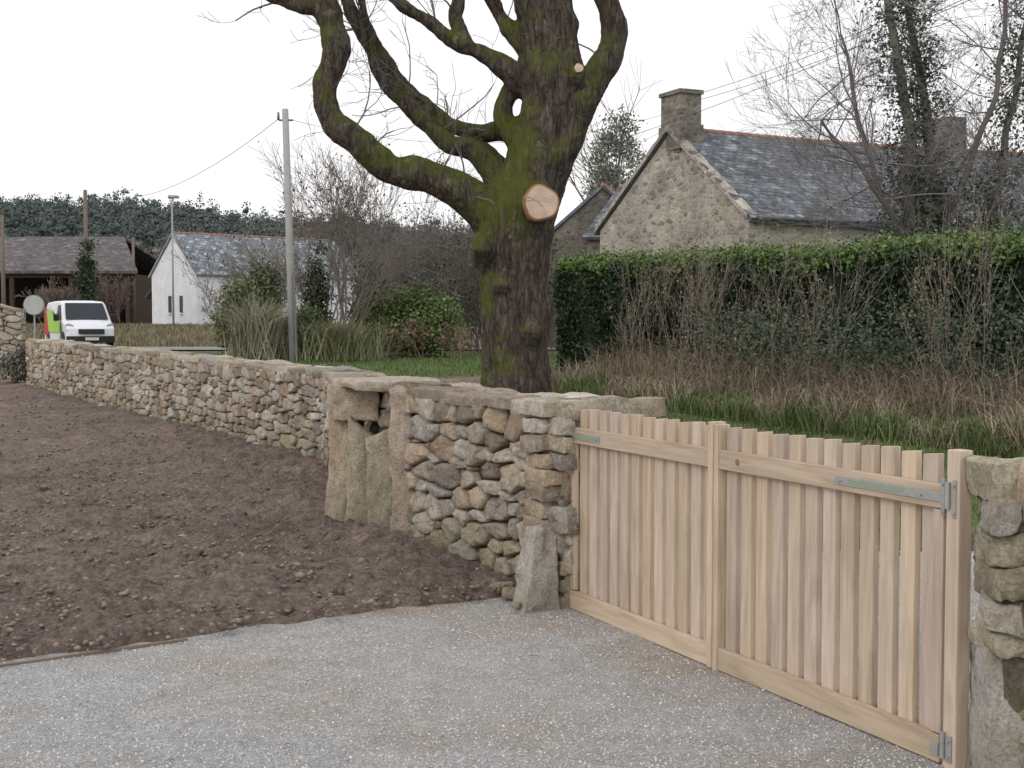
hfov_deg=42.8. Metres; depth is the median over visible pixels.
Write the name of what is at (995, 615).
stone block
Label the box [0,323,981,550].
ground
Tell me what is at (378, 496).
upright slab
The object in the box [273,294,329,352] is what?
evergreen shrub
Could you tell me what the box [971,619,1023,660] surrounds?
stone block
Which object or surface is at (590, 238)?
slate roof outbuilding
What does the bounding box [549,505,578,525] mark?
quoin
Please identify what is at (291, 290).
utility pole
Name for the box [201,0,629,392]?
old deciduous tree
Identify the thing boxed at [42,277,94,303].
brown shrub
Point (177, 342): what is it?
roadside dead grass
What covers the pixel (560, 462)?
quoin
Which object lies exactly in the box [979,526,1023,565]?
stone block
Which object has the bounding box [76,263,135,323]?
brown shrub
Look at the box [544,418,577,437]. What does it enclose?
quoin
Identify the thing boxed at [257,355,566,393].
lawn grass
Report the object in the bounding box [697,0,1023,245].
bare ivy tree
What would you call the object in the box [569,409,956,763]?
wooden driveway gate
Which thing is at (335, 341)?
pampas grass
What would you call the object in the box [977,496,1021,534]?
pillar stone
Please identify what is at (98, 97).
sky
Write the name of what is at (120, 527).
tilled soil
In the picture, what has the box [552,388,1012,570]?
lawn grass
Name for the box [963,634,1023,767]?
pillar base slab
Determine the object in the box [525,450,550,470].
quoin
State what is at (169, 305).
slit window
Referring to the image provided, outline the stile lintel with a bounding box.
[332,384,380,419]
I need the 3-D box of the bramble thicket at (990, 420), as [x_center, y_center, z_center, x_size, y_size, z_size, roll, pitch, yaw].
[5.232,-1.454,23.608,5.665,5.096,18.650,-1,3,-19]
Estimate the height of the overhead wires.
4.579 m
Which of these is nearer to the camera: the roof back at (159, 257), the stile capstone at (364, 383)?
the stile capstone at (364, 383)
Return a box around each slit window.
[168,296,171,312]
[179,296,182,312]
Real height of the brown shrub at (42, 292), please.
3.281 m
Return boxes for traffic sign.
[23,295,44,338]
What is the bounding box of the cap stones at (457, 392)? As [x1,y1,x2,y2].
[26,338,598,408]
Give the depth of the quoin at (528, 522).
7.63 m
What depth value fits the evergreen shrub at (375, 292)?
47.05 m
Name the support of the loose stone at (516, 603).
on the gravel driveway
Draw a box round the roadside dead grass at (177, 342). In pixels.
[25,321,366,346]
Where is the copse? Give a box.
[68,231,480,318]
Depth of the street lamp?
86.17 m
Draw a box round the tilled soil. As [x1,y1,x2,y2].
[0,375,516,661]
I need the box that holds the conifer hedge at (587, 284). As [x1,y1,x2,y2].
[548,214,1023,396]
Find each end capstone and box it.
[511,397,585,417]
[544,395,665,422]
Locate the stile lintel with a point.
(353, 403)
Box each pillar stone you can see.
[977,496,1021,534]
[1022,501,1023,521]
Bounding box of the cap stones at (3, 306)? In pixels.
[0,304,25,311]
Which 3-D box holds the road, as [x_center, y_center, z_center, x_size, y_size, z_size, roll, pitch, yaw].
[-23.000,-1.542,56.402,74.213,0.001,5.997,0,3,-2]
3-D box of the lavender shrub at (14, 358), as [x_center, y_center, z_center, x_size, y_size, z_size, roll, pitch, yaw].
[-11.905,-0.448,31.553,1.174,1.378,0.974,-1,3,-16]
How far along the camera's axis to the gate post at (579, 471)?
7.62 m
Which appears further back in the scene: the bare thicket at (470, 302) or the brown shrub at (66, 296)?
the brown shrub at (66, 296)
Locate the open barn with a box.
[0,237,156,323]
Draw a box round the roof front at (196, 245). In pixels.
[173,233,357,279]
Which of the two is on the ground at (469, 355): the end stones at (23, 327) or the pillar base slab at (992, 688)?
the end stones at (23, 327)
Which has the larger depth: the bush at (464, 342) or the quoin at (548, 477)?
the bush at (464, 342)
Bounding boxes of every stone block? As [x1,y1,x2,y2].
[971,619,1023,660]
[973,559,1023,601]
[977,591,1023,633]
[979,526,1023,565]
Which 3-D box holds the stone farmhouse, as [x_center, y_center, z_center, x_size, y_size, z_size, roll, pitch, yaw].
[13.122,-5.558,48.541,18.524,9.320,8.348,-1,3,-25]
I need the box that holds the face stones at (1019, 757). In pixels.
[974,494,1023,767]
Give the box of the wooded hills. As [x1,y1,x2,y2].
[0,187,478,318]
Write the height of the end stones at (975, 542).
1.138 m
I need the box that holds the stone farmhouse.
[593,88,1023,255]
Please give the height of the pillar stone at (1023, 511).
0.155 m
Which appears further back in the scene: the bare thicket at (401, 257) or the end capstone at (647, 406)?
the bare thicket at (401, 257)
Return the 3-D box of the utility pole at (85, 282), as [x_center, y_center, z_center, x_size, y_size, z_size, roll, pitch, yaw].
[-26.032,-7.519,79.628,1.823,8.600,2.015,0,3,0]
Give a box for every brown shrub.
[14,275,62,322]
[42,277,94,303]
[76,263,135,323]
[198,270,247,323]
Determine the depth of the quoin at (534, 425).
7.62 m
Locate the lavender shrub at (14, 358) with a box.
[0,337,27,382]
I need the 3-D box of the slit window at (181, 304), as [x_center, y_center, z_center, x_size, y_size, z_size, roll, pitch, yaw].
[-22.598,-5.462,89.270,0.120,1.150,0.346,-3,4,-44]
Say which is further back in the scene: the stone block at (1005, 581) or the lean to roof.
the lean to roof
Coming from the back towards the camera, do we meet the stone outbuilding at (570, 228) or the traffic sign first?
the stone outbuilding at (570, 228)
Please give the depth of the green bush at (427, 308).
45.44 m
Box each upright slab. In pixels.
[324,384,364,520]
[345,414,373,524]
[365,427,393,526]
[389,384,415,531]
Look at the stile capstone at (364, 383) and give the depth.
10.13 m
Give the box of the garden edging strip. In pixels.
[0,638,187,666]
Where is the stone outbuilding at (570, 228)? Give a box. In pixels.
[548,183,614,346]
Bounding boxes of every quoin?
[519,434,548,451]
[522,416,547,436]
[522,468,567,486]
[523,481,560,502]
[523,515,549,530]
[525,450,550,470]
[525,502,551,520]
[540,451,576,470]
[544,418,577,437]
[547,519,573,535]
[548,435,575,454]
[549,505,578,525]
[552,407,578,420]
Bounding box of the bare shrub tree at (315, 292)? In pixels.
[241,114,477,330]
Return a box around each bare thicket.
[162,215,349,322]
[329,205,454,304]
[358,195,554,348]
[406,217,481,352]
[548,239,557,355]
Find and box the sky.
[0,0,1023,232]
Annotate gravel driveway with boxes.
[0,551,979,767]
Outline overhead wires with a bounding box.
[10,0,969,232]
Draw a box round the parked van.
[44,301,115,345]
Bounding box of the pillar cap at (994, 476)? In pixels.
[961,453,1023,499]
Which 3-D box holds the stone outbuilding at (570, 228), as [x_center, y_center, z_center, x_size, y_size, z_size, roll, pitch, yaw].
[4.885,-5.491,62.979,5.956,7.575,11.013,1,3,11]
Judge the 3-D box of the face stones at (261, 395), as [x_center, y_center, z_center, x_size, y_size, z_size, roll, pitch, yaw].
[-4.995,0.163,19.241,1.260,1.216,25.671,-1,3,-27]
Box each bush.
[351,277,474,356]
[374,314,475,357]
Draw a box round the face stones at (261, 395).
[25,342,569,608]
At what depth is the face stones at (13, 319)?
33.92 m
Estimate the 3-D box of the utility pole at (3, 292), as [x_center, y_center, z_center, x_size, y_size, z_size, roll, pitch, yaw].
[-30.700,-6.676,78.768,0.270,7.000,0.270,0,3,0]
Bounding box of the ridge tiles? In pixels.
[171,232,326,240]
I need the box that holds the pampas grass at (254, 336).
[198,291,317,360]
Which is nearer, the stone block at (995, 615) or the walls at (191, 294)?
the stone block at (995, 615)
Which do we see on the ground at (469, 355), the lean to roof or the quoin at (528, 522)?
the lean to roof
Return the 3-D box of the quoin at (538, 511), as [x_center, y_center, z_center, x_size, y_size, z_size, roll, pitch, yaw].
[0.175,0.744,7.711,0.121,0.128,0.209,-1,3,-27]
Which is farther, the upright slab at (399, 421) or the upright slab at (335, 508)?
the upright slab at (335, 508)
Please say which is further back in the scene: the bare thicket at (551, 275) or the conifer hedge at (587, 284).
the bare thicket at (551, 275)
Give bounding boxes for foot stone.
[512,527,559,612]
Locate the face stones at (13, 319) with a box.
[0,309,22,378]
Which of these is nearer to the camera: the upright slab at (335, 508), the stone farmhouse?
the upright slab at (335, 508)
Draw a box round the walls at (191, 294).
[152,238,356,323]
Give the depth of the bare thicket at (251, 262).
49.22 m
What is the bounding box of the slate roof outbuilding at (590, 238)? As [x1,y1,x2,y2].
[582,184,623,254]
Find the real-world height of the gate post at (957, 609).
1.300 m
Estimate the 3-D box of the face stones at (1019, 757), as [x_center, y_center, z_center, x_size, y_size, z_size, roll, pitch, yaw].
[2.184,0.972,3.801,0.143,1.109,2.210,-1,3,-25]
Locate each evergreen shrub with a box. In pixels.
[203,272,265,356]
[236,250,287,321]
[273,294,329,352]
[335,253,400,338]
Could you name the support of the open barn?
on the ground at (469, 355)
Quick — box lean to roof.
[145,288,151,298]
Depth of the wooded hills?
201.04 m
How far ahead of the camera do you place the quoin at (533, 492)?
7.56 m
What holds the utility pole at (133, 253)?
on the ground at (469, 355)
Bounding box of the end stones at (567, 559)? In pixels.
[559,423,579,608]
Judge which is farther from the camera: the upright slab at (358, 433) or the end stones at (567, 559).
the upright slab at (358, 433)
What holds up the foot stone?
on the gravel driveway
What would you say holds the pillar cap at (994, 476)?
on the pillar stone at (1000, 517)
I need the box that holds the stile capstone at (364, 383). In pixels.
[329,376,443,390]
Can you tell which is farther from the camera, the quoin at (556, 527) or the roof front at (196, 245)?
the roof front at (196, 245)
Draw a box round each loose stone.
[490,580,515,590]
[499,587,515,600]
[510,600,521,607]
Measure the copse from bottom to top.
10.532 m
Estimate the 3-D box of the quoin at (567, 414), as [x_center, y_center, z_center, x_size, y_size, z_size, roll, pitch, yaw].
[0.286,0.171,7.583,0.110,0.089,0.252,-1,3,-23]
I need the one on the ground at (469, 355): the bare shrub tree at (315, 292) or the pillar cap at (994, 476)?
the bare shrub tree at (315, 292)
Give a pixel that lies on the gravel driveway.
(474, 684)
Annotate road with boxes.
[140,347,555,349]
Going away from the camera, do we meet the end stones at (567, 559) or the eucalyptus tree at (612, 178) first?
the end stones at (567, 559)
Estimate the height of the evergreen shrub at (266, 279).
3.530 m
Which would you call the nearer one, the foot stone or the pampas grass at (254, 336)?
the foot stone
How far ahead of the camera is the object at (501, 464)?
8.71 m
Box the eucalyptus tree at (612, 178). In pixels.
[568,60,661,202]
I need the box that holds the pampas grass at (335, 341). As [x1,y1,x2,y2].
[275,312,411,361]
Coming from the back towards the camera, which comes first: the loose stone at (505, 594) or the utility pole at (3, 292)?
the utility pole at (3, 292)
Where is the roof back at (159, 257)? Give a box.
[148,234,171,277]
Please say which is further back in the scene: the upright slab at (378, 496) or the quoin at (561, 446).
the upright slab at (378, 496)
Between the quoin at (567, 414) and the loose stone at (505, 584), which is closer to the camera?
the quoin at (567, 414)
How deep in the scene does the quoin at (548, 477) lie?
7.54 m
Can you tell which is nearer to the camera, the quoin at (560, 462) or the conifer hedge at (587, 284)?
the quoin at (560, 462)
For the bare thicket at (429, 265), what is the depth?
55.58 m
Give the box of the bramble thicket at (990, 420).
[551,161,1023,455]
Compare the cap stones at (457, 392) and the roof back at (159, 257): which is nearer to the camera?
the cap stones at (457, 392)
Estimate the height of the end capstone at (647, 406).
0.164 m
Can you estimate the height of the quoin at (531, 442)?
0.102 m
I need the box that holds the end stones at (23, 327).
[19,310,25,351]
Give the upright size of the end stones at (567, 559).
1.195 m
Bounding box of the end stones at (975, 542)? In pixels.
[972,533,979,619]
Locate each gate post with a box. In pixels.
[563,400,581,581]
[942,449,972,767]
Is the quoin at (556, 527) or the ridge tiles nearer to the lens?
the quoin at (556, 527)
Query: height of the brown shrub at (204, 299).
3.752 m
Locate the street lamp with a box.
[168,195,179,324]
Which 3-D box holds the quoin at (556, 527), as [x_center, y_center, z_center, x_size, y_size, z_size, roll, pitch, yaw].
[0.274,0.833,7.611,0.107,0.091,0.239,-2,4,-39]
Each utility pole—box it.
[0,215,5,304]
[70,190,100,300]
[132,237,135,323]
[277,109,297,361]
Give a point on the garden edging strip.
(98, 652)

